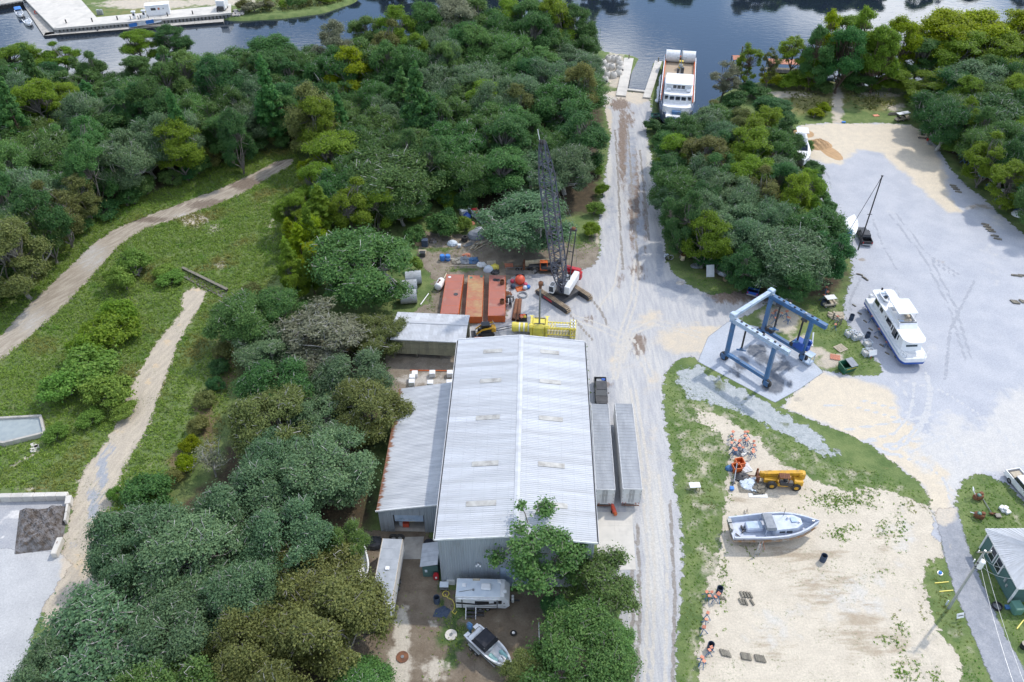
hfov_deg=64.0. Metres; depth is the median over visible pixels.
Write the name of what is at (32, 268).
broadleaf tree
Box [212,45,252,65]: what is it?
oak tree
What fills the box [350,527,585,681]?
dirt yard
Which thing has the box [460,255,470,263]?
scrap metal
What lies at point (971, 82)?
broadleaf tree
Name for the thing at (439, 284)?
propane tank
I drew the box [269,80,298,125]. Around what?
broadleaf tree
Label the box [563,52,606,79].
oak tree
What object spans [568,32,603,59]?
oak tree
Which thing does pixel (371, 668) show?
oak tree
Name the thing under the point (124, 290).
meadow weeds
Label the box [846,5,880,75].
broadleaf tree
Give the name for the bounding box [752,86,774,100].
shrub
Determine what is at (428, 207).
shrub
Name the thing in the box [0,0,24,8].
timber quay
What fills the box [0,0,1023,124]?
river water
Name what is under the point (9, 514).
bay floor
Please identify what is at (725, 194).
oak tree
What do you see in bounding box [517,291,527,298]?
wire coil
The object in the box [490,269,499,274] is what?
dark scrap
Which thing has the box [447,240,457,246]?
bag heap
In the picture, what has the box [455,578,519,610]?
travel trailer
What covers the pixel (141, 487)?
shrub
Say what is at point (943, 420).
gravel lot
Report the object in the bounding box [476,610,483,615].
metal steps
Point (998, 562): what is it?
window
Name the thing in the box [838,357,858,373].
dumpster
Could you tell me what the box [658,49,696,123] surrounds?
work ship
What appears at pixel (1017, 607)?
pad transformer
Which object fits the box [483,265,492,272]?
net heap
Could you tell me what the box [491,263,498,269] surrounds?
rope heap
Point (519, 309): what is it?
rusty pipe
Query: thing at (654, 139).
shrub
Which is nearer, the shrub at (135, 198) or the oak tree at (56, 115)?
the shrub at (135, 198)
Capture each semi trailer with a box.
[590,404,614,505]
[613,403,641,505]
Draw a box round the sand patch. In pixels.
[793,129,813,137]
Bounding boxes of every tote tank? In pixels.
[459,208,468,216]
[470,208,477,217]
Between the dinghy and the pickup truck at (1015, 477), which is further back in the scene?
the dinghy
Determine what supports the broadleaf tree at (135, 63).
on the ground at (856, 452)
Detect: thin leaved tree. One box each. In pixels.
[25,580,166,681]
[268,295,379,376]
[555,540,641,617]
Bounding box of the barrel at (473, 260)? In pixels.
[468,257,478,263]
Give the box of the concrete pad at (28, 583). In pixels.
[0,548,72,681]
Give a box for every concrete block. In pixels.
[408,379,414,386]
[409,374,415,378]
[412,370,417,377]
[427,380,433,384]
[429,370,435,377]
[447,370,452,377]
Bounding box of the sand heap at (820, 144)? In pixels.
[810,138,831,149]
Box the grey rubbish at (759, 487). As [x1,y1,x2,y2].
[752,479,767,492]
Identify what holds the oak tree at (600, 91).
on the ground at (856, 452)
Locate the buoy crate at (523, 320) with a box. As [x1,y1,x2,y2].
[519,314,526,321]
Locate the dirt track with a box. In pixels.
[0,159,293,358]
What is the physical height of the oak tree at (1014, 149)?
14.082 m
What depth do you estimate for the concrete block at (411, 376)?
130.57 m
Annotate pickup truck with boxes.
[594,377,608,403]
[747,282,762,296]
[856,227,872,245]
[1003,467,1023,496]
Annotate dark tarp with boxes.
[433,606,450,617]
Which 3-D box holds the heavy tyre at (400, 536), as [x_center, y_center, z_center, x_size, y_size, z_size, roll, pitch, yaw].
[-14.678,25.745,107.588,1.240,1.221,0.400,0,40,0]
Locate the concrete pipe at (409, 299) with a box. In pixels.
[400,289,416,303]
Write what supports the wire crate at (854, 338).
on the gravel lot at (943, 420)
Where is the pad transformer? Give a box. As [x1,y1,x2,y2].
[1009,600,1023,614]
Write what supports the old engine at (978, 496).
on the ground at (856, 452)
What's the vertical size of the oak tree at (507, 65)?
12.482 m
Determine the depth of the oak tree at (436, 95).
189.63 m
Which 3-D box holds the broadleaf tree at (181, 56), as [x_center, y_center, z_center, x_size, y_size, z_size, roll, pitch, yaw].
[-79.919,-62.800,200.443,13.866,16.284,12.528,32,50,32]
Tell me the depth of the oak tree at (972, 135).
177.10 m
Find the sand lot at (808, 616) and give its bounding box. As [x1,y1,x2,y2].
[693,408,963,681]
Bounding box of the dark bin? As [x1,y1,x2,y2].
[419,251,424,256]
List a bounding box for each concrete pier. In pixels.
[616,54,633,96]
[643,57,661,98]
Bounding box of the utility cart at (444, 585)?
[439,581,448,590]
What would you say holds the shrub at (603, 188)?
on the ground at (856, 452)
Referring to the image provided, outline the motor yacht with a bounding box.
[796,127,810,165]
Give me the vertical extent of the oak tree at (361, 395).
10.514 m
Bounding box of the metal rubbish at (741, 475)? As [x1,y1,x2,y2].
[735,471,749,481]
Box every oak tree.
[0,60,36,77]
[0,102,34,136]
[0,126,39,161]
[0,137,36,172]
[0,166,71,205]
[0,199,12,217]
[0,206,68,261]
[2,67,53,108]
[3,631,83,681]
[12,114,63,138]
[16,127,96,174]
[18,66,50,72]
[30,164,73,188]
[34,119,69,132]
[35,143,120,193]
[41,99,67,119]
[52,90,123,131]
[64,113,114,145]
[77,496,193,593]
[85,645,144,681]
[89,68,135,97]
[93,127,159,191]
[95,74,143,96]
[98,88,118,105]
[101,570,225,681]
[105,125,127,139]
[108,653,226,681]
[117,78,135,94]
[123,116,169,178]
[124,116,148,131]
[124,501,253,607]
[142,108,208,160]
[164,90,212,128]
[170,50,212,78]
[178,85,208,99]
[182,459,302,550]
[195,592,299,681]
[196,555,284,646]
[199,287,279,344]
[201,81,251,113]
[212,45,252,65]
[218,100,272,138]
[221,354,321,418]
[222,378,315,462]
[224,492,339,575]
[226,320,300,368]
[232,67,274,120]
[233,422,311,487]
[246,650,312,681]
[248,557,405,681]
[254,73,295,95]
[267,537,369,609]
[269,421,387,512]
[279,92,347,131]
[283,385,353,446]
[290,44,325,74]
[294,49,322,80]
[299,42,359,91]
[300,220,419,312]
[306,165,351,224]
[308,346,396,409]
[320,79,360,101]
[321,371,415,448]
[322,517,371,558]
[323,651,399,681]
[324,93,364,121]
[326,163,364,189]
[331,122,374,154]
[332,149,368,177]
[337,33,390,84]
[339,142,454,218]
[346,311,410,357]
[349,103,399,133]
[353,126,400,153]
[356,78,397,111]
[368,27,401,46]
[368,45,411,84]
[370,93,404,129]
[374,182,429,225]
[383,120,407,147]
[391,72,407,102]
[395,45,429,73]
[398,89,447,120]
[409,60,459,95]
[420,24,459,57]
[421,118,475,155]
[422,86,449,102]
[422,93,472,132]
[425,14,463,32]
[426,34,467,73]
[429,129,490,180]
[434,64,455,80]
[441,150,499,200]
[443,73,474,104]
[447,59,509,102]
[448,49,500,77]
[451,99,515,152]
[461,17,491,31]
[465,27,506,51]
[466,99,535,142]
[468,72,521,108]
[470,184,579,255]
[478,5,524,36]
[482,51,528,78]
[487,31,534,62]
[505,142,555,185]
[507,71,543,109]
[509,156,568,196]
[515,586,645,681]
[525,75,597,132]
[529,53,568,85]
[529,126,573,152]
[532,45,557,60]
[539,26,571,49]
[541,139,596,194]
[545,64,617,112]
[554,41,604,66]
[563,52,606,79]
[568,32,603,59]
[643,180,687,216]
[644,162,698,203]
[652,129,690,156]
[670,111,719,136]
[679,105,724,132]
[683,151,730,188]
[690,188,727,218]
[695,100,734,122]
[695,200,760,254]
[700,118,740,153]
[707,170,758,205]
[723,149,769,164]
[723,182,762,219]
[730,216,768,252]
[736,220,838,294]
[753,191,798,226]
[760,124,803,159]
[769,202,807,244]
[770,154,801,188]
[774,201,860,246]
[900,91,979,124]
[906,89,958,134]
[914,97,974,150]
[927,67,974,95]
[933,57,1009,94]
[951,122,985,144]
[952,123,1014,171]
[960,87,1023,123]
[972,79,1015,105]
[987,132,1023,187]
[990,55,1023,77]
[991,118,1023,138]
[1000,68,1023,82]
[1009,87,1023,102]
[1009,154,1023,176]
[1010,187,1023,223]
[1012,174,1023,196]
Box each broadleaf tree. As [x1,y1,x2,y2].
[0,40,45,71]
[0,58,7,67]
[0,171,15,204]
[0,212,59,301]
[0,264,13,300]
[5,182,74,264]
[9,75,65,123]
[29,178,85,248]
[35,59,68,80]
[38,123,70,147]
[40,41,81,73]
[48,74,71,92]
[52,171,106,218]
[53,68,105,96]
[53,81,79,101]
[61,137,118,209]
[65,115,105,147]
[67,50,109,83]
[79,94,132,137]
[103,89,138,128]
[117,54,153,76]
[118,28,158,61]
[119,81,146,127]
[125,75,167,116]
[139,84,181,119]
[141,43,189,103]
[151,117,207,180]
[153,23,195,57]
[158,47,198,95]
[180,97,219,148]
[191,53,245,101]
[202,114,254,153]
[207,55,235,87]
[210,57,241,81]
[214,106,258,174]
[238,52,255,71]
[244,31,299,53]
[246,48,290,76]
[254,284,313,333]
[264,93,298,142]
[267,191,305,225]
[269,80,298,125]
[276,56,304,86]
[277,45,298,75]
[279,208,320,234]
[279,258,310,300]
[281,79,340,154]
[289,214,326,254]
[290,188,308,210]
[293,93,341,156]
[293,129,361,179]
[294,78,322,101]
[295,154,322,183]
[295,160,338,199]
[296,241,320,280]
[308,17,351,56]
[318,45,373,93]
[324,80,358,102]
[328,175,374,232]
[346,13,382,51]
[356,187,399,231]
[367,39,409,83]
[368,18,399,48]
[373,68,408,94]
[374,3,417,38]
[385,126,430,164]
[389,128,422,152]
[398,84,439,131]
[399,31,427,51]
[399,35,432,56]
[404,0,444,33]
[407,30,426,36]
[411,135,447,200]
[428,40,464,75]
[429,0,477,28]
[446,20,476,46]
[459,22,492,58]
[463,0,489,44]
[464,78,498,101]
[470,103,482,114]
[472,143,532,199]
[481,113,533,160]
[482,44,513,61]
[490,0,525,20]
[496,646,543,681]
[502,83,536,112]
[504,0,554,35]
[513,54,539,75]
[515,10,557,50]
[521,111,543,145]
[527,44,562,73]
[534,0,576,43]
[535,592,574,626]
[551,14,580,48]
[552,109,610,168]
[554,105,584,138]
[557,2,600,38]
[557,59,599,110]
[586,618,641,665]
[648,151,687,177]
[652,130,690,161]
[657,191,698,229]
[661,189,704,257]
[665,121,677,133]
[675,124,700,139]
[679,133,731,175]
[680,206,733,268]
[685,179,724,196]
[697,129,731,154]
[699,99,726,109]
[702,149,734,183]
[716,242,765,290]
[725,124,773,166]
[729,115,770,150]
[730,107,752,127]
[730,153,775,195]
[747,104,784,127]
[748,162,781,201]
[749,95,797,118]
[759,160,799,195]
[768,255,821,302]
[771,113,808,164]
[776,171,812,212]
[780,167,830,210]
[787,57,821,87]
[798,23,837,91]
[814,6,843,71]
[816,229,858,281]
[819,23,868,93]
[822,14,874,41]
[837,58,878,89]
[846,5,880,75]
[860,20,904,93]
[874,60,912,90]
[887,12,923,63]
[897,67,956,102]
[903,6,982,69]
[903,36,942,79]
[927,29,991,70]
[945,74,990,95]
[947,5,1016,61]
[953,95,984,151]
[958,27,1023,73]
[960,129,1007,187]
[966,105,998,129]
[972,54,1005,73]
[984,158,1023,210]
[991,6,1023,57]
[992,72,1023,103]
[1016,114,1023,126]
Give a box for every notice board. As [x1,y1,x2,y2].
[869,349,876,358]
[957,612,963,618]
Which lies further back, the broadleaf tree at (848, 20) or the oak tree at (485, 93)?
the broadleaf tree at (848, 20)
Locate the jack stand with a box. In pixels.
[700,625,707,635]
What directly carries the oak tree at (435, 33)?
on the ground at (856, 452)
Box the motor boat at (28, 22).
[22,16,31,25]
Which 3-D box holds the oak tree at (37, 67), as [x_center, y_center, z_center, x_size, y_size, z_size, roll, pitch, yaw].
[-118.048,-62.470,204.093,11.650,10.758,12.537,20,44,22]
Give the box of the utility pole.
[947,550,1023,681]
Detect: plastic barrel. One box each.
[440,254,444,260]
[445,254,450,260]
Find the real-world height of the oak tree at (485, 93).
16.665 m
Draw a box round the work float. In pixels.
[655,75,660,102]
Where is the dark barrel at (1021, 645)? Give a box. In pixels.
[1019,641,1023,649]
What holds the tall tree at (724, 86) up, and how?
on the ground at (856, 452)
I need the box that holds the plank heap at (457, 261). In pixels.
[451,257,460,264]
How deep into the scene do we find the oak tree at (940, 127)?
183.22 m
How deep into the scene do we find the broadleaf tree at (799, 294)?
140.20 m
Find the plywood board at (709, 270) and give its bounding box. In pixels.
[706,264,713,276]
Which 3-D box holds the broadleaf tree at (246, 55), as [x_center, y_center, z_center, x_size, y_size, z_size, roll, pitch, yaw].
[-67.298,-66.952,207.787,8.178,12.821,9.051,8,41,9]
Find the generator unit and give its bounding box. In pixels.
[215,0,228,10]
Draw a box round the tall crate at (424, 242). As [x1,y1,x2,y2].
[421,238,427,246]
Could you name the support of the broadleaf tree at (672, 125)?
on the ground at (856, 452)
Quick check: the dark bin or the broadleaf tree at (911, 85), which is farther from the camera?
the broadleaf tree at (911, 85)
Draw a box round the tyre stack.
[461,235,467,241]
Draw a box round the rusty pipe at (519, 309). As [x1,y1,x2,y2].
[516,298,521,321]
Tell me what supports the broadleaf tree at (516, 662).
on the dirt yard at (500, 624)
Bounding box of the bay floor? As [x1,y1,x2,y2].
[0,501,64,552]
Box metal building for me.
[433,335,598,586]
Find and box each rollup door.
[394,515,423,521]
[500,568,528,585]
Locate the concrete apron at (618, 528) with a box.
[597,512,635,569]
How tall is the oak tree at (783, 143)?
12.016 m
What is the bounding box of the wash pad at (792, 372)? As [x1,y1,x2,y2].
[699,322,822,401]
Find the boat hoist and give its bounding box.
[720,287,828,387]
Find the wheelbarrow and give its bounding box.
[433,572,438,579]
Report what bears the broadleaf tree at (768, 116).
on the ground at (856, 452)
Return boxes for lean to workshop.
[375,382,451,532]
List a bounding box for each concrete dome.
[601,75,608,82]
[603,62,608,69]
[603,70,609,77]
[605,55,610,61]
[609,63,615,69]
[610,71,616,78]
[615,55,621,61]
[615,69,622,76]
[616,60,623,65]
[616,65,623,70]
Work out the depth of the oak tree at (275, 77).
197.59 m
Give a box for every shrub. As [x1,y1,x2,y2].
[9,267,19,276]
[33,368,90,405]
[36,342,128,389]
[37,253,54,266]
[39,420,71,443]
[63,331,106,357]
[72,221,91,233]
[73,305,151,348]
[73,405,105,428]
[77,370,138,408]
[81,216,94,230]
[89,295,139,326]
[92,197,121,221]
[101,264,135,289]
[103,510,129,535]
[105,485,122,501]
[108,398,138,423]
[113,244,154,276]
[114,193,139,204]
[116,185,146,203]
[116,505,128,511]
[118,470,176,508]
[123,528,144,550]
[134,174,157,196]
[145,493,158,506]
[151,263,179,277]
[155,268,187,286]
[157,167,184,185]
[164,466,185,486]
[173,166,199,180]
[175,453,196,471]
[177,433,202,452]
[184,414,210,434]
[188,155,211,174]
[191,389,216,408]
[203,146,222,166]
[203,374,225,390]
[206,357,231,377]
[208,340,236,358]
[221,287,258,298]
[234,0,250,8]
[236,148,243,157]
[238,281,260,294]
[241,2,261,11]
[252,135,269,150]
[258,0,274,6]
[262,0,272,9]
[268,133,290,147]
[272,133,291,148]
[278,0,286,7]
[285,0,294,7]
[293,0,306,4]
[402,224,426,241]
[406,216,423,221]
[408,256,423,269]
[417,201,432,217]
[424,212,461,237]
[431,187,453,205]
[434,188,457,207]
[438,206,455,227]
[451,189,476,209]
[453,199,480,210]
[457,215,473,231]
[582,220,601,235]
[585,202,606,214]
[590,164,603,174]
[594,182,610,194]
[643,118,662,132]
[650,130,666,144]
[655,116,677,134]
[692,248,711,267]
[710,258,726,273]
[718,89,750,107]
[738,79,758,96]
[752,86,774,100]
[758,71,781,85]
[777,73,799,87]
[798,77,812,87]
[803,160,825,171]
[807,107,825,117]
[808,139,814,150]
[810,80,834,93]
[810,165,825,174]
[816,102,830,112]
[818,192,830,200]
[819,196,839,211]
[836,77,867,93]
[869,77,881,90]
[933,142,956,152]
[942,143,954,152]
[1000,182,1016,196]
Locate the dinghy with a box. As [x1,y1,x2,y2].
[879,287,890,302]
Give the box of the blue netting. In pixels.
[725,464,735,471]
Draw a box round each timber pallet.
[515,285,525,291]
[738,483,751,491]
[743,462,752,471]
[830,353,839,360]
[833,344,847,352]
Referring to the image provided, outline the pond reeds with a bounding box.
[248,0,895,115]
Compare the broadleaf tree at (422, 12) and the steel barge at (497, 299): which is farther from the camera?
the broadleaf tree at (422, 12)
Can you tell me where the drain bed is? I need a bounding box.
[183,272,226,295]
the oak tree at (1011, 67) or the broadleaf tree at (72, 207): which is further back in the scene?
the oak tree at (1011, 67)
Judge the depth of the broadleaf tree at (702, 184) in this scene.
160.22 m
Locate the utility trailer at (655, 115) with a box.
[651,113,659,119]
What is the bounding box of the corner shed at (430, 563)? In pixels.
[420,541,439,576]
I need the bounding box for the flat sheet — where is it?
[748,493,767,497]
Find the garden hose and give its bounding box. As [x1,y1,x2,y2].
[442,591,456,613]
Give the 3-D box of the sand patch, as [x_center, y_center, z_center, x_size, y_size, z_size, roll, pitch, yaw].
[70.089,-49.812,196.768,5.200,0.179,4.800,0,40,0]
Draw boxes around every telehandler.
[520,257,560,273]
[748,468,805,490]
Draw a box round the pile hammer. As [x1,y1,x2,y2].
[496,315,576,338]
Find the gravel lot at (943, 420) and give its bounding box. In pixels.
[781,122,1023,541]
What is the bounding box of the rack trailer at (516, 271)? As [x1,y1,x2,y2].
[506,267,533,275]
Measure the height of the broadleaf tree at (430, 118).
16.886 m
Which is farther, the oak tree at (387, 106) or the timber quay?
the timber quay
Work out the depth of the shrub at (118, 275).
146.48 m
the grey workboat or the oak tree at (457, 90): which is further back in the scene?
the oak tree at (457, 90)
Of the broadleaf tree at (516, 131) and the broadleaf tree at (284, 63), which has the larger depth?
the broadleaf tree at (284, 63)
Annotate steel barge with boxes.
[440,274,463,314]
[465,275,483,322]
[488,275,505,321]
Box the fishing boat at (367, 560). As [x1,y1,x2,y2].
[358,546,369,576]
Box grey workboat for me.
[727,509,819,541]
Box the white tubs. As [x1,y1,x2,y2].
[999,505,1010,513]
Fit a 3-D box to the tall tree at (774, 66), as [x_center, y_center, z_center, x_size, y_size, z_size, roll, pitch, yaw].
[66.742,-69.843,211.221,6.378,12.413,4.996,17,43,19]
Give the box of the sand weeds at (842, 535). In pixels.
[715,422,943,681]
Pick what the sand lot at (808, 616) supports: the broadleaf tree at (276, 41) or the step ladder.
the step ladder
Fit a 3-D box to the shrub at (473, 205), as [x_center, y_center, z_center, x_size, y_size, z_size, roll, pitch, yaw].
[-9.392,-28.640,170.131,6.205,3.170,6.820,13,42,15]
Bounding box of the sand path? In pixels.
[42,286,206,626]
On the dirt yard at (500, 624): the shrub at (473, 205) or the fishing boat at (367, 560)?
the fishing boat at (367, 560)
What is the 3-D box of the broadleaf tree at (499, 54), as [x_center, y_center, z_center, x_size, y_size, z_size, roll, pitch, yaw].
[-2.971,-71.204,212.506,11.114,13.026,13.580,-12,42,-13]
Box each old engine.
[970,511,985,519]
[973,487,983,500]
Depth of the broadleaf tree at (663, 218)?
156.93 m
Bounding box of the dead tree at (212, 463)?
[187,435,234,476]
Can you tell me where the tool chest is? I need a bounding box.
[403,521,408,527]
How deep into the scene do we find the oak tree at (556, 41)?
218.63 m
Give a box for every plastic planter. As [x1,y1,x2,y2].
[731,462,742,473]
[733,457,745,467]
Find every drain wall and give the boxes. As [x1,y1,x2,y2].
[181,267,227,291]
[183,276,223,297]
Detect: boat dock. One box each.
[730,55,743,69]
[765,59,799,72]
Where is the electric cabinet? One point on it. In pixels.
(99, 12)
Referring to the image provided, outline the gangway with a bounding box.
[128,16,161,27]
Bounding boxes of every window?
[987,546,997,562]
[993,557,1003,573]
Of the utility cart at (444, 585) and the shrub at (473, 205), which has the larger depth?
the shrub at (473, 205)
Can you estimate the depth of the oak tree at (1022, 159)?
168.36 m
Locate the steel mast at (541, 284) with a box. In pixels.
[538,281,544,323]
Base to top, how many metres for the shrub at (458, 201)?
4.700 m
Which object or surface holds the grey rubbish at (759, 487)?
on the sand lot at (808, 616)
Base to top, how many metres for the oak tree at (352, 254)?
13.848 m
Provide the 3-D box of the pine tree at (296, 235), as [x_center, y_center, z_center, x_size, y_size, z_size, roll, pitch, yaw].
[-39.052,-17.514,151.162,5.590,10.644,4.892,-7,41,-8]
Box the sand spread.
[821,147,842,159]
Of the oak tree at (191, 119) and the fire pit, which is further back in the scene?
the oak tree at (191, 119)
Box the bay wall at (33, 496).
[0,492,68,501]
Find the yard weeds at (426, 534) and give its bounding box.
[399,237,592,680]
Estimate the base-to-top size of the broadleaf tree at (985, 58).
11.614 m
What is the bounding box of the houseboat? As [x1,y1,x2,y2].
[864,285,927,363]
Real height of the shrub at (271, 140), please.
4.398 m
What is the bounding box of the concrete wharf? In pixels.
[24,0,231,32]
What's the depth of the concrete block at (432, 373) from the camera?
131.36 m
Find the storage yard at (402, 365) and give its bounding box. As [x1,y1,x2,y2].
[383,231,598,391]
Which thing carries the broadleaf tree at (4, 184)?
on the ground at (856, 452)
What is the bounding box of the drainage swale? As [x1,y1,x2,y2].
[674,364,840,457]
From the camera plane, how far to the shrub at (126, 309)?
138.76 m
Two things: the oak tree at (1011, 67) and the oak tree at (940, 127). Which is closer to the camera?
the oak tree at (940, 127)
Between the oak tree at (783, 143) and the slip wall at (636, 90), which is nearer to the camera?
the oak tree at (783, 143)
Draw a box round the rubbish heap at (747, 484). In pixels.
[739,477,756,491]
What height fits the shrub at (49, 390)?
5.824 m
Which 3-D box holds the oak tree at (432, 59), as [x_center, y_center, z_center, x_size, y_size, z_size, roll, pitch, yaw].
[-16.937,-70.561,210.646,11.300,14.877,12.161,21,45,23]
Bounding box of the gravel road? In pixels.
[466,91,768,681]
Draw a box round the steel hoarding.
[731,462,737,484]
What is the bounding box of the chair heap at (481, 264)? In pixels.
[477,262,486,267]
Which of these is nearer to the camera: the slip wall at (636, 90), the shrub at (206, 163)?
the shrub at (206, 163)
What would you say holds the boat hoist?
on the wash pad at (792, 372)
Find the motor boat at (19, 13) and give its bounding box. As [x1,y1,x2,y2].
[13,6,22,16]
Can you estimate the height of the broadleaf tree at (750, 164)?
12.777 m
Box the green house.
[979,528,1023,602]
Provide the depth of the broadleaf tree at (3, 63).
209.78 m
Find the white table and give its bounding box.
[689,482,700,489]
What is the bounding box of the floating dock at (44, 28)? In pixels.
[23,4,223,36]
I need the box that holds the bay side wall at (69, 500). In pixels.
[63,495,73,524]
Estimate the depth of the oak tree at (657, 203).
162.29 m
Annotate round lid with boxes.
[396,651,408,662]
[445,629,456,640]
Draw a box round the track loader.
[471,321,495,337]
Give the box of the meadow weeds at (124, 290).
[0,147,306,514]
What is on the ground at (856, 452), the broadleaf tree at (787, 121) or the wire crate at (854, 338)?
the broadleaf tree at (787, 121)
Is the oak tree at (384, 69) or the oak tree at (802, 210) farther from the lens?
the oak tree at (384, 69)
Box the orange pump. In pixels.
[611,504,616,515]
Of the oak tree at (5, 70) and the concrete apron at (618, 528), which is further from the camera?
the oak tree at (5, 70)
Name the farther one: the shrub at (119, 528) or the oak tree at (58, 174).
the oak tree at (58, 174)
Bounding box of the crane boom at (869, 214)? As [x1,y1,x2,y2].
[850,175,882,249]
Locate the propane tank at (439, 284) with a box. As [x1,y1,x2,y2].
[434,277,444,290]
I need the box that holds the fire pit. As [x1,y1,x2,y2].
[991,601,1002,611]
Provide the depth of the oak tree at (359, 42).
204.07 m
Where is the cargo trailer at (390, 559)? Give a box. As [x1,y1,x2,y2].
[375,538,403,614]
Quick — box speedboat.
[464,622,510,666]
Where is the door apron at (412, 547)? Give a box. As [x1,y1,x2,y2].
[403,537,423,558]
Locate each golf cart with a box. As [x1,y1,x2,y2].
[823,294,836,307]
[894,112,905,121]
[900,111,910,119]
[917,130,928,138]
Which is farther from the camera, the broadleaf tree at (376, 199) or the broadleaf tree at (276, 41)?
the broadleaf tree at (276, 41)
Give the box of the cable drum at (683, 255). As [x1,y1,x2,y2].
[680,253,685,260]
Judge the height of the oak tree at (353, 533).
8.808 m
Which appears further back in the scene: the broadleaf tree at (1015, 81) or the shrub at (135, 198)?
the broadleaf tree at (1015, 81)
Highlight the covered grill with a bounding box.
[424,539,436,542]
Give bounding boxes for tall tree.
[484,494,592,600]
[708,59,741,102]
[733,40,765,88]
[758,46,785,87]
[777,34,815,72]
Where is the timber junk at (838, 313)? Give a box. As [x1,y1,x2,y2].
[827,311,843,319]
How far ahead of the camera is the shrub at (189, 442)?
118.57 m
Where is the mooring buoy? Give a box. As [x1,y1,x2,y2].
[515,275,524,284]
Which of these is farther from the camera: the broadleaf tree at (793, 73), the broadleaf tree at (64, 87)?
the broadleaf tree at (793, 73)
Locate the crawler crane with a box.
[535,131,592,313]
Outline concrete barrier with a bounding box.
[50,537,64,557]
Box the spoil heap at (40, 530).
[14,505,65,553]
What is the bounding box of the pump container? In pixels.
[144,1,170,15]
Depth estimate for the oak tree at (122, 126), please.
183.66 m
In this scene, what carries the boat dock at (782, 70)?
in the river water
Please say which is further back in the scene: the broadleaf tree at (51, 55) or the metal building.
the broadleaf tree at (51, 55)
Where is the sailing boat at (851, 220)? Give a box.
[846,214,857,245]
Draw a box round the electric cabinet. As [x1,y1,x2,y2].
[96,9,103,14]
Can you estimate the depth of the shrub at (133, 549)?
106.03 m
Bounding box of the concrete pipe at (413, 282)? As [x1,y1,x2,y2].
[400,279,417,292]
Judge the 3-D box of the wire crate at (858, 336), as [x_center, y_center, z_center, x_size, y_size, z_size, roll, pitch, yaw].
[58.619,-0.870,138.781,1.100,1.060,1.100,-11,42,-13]
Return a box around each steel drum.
[433,594,439,604]
[707,641,714,651]
[716,585,723,594]
[819,553,827,562]
[849,313,854,320]
[865,331,870,338]
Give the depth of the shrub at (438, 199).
169.55 m
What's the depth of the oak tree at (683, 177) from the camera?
162.61 m
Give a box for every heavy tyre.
[389,534,396,538]
[397,534,404,539]
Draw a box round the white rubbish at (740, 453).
[732,447,748,456]
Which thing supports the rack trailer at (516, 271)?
on the gravel road
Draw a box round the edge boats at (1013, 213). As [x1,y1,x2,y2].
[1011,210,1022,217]
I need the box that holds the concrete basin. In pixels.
[0,414,46,446]
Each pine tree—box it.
[0,76,32,136]
[18,43,57,119]
[79,79,97,98]
[153,48,179,75]
[165,87,192,164]
[253,53,287,147]
[275,237,306,288]
[279,235,297,264]
[280,217,292,246]
[288,221,307,255]
[301,203,320,245]
[301,247,321,293]
[306,182,339,235]
[333,88,348,124]
[390,65,412,105]
[400,60,434,128]
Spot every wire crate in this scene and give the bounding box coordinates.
[844,329,854,337]
[850,332,860,340]
[854,331,863,340]
[861,347,870,356]
[862,338,873,347]
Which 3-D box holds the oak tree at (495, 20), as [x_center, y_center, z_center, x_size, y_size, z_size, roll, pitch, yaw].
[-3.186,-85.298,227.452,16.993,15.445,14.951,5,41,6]
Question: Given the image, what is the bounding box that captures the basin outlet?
[30,442,38,452]
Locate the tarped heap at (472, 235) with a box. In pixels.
[467,229,484,240]
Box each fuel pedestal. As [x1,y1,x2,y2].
[130,11,138,18]
[140,10,148,17]
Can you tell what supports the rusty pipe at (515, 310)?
on the gravel road
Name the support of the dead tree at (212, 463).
on the ground at (856, 452)
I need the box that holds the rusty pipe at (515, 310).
[512,298,517,320]
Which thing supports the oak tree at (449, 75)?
on the ground at (856, 452)
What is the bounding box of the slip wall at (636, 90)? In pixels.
[627,88,644,92]
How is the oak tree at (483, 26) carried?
on the ground at (856, 452)
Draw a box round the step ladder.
[754,542,764,555]
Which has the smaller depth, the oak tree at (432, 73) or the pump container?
the oak tree at (432, 73)
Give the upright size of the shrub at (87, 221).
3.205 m
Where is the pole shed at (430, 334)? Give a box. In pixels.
[390,312,469,358]
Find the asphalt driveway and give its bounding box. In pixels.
[935,507,1023,681]
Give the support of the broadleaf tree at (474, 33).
on the ground at (856, 452)
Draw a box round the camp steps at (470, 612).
[465,607,476,618]
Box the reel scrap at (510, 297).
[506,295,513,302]
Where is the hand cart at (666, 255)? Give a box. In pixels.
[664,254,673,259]
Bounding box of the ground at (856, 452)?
[0,0,1023,681]
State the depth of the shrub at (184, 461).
115.67 m
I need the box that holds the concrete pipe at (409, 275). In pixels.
[405,270,421,283]
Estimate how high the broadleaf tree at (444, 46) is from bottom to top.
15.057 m
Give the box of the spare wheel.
[510,630,516,635]

